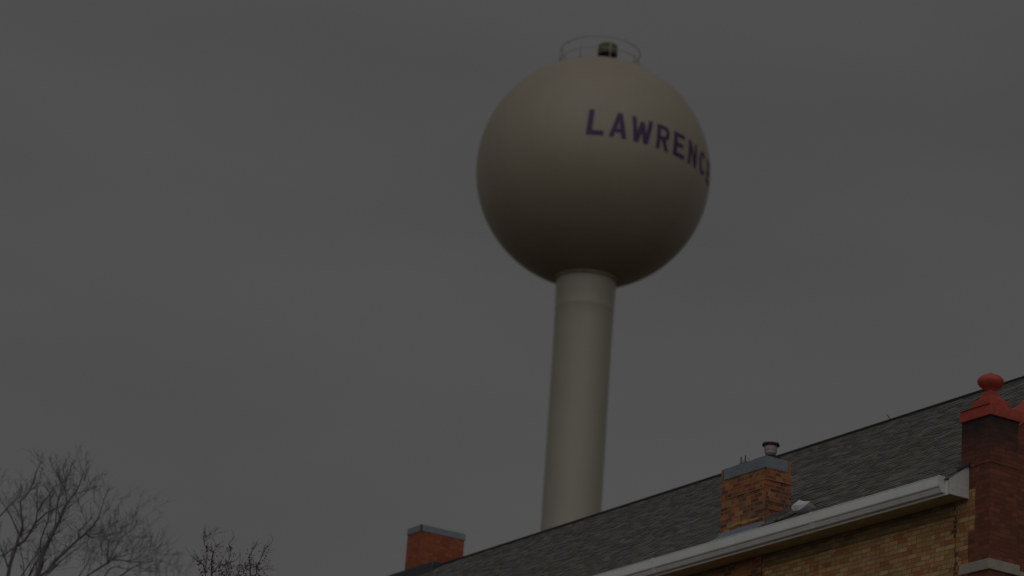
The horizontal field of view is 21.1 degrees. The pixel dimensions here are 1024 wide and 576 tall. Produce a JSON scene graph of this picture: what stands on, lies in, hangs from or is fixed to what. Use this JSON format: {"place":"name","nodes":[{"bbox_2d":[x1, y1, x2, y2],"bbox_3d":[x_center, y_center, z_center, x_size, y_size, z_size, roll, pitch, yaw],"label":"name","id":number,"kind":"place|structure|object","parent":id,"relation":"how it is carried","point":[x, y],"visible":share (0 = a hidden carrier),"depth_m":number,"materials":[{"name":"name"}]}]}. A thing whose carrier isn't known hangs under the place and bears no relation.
{"place":"outdoors","nodes":[
{"label":"outdoors","id":0,"kind":"place"},
{"bbox_2d":[0,0,1023,575],"label":"sky","id":1,"kind":"structure","parent":0,"point":[252,264],"materials":[{"name":"grey"}]},
{"bbox_2d":[476,36,709,530],"bbox_3d":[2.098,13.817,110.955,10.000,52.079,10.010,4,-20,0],"label":"water tower","id":2,"kind":"structure","parent":0,"point":[593,178],"depth_m":113.83,"materials":[{"name":"beige metal"}]},
{"label":"ground","id":3,"kind":"structure","parent":0,"visible":0},
{"bbox_2d":[0,449,78,575],"bbox_3d":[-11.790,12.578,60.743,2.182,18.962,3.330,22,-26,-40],"label":"bare tree","id":4,"kind":"object","parent":3,"relation":"on","point":[14,549],"visible":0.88,"depth_m":63.44,"materials":[{"name":"brown plant"}]},
{"bbox_2d":[14,443,134,575],"bbox_3d":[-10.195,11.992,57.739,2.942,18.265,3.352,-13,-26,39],"label":"bare tree","id":5,"kind":"object","parent":3,"relation":"on","point":[41,550],"visible":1,"depth_m":59.78,"materials":[{"name":"brown plant"}]},
{"bbox_2d":[79,490,187,575],"bbox_3d":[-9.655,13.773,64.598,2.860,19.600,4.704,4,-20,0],"label":"bare tree","id":6,"kind":"object","parent":3,"relation":"on","point":[114,556],"visible":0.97,"depth_m":67.13,"materials":[{"name":"brown plant"}]},
{"bbox_2d":[139,549,196,575],"bbox_3d":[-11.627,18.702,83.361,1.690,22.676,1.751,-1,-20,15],"label":"bare tree","id":7,"kind":"object","parent":3,"relation":"on","point":[166,565],"visible":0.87,"depth_m":86.60,"materials":[{"name":"brown plant"}]},
{"bbox_2d":[188,527,272,575],"bbox_3d":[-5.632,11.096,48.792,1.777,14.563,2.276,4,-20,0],"label":"bare tree","id":8,"kind":"object","parent":3,"relation":"on","point":[228,562],"visible":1,"depth_m":51.08,"materials":[{"name":"brown plant"}]},
{"bbox_2d":[388,373,1023,575],"bbox_3d":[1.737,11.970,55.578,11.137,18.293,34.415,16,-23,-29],"label":"brick building","id":9,"kind":"structure","parent":3,"relation":"on","point":[935,490],"depth_m":45.22,"materials":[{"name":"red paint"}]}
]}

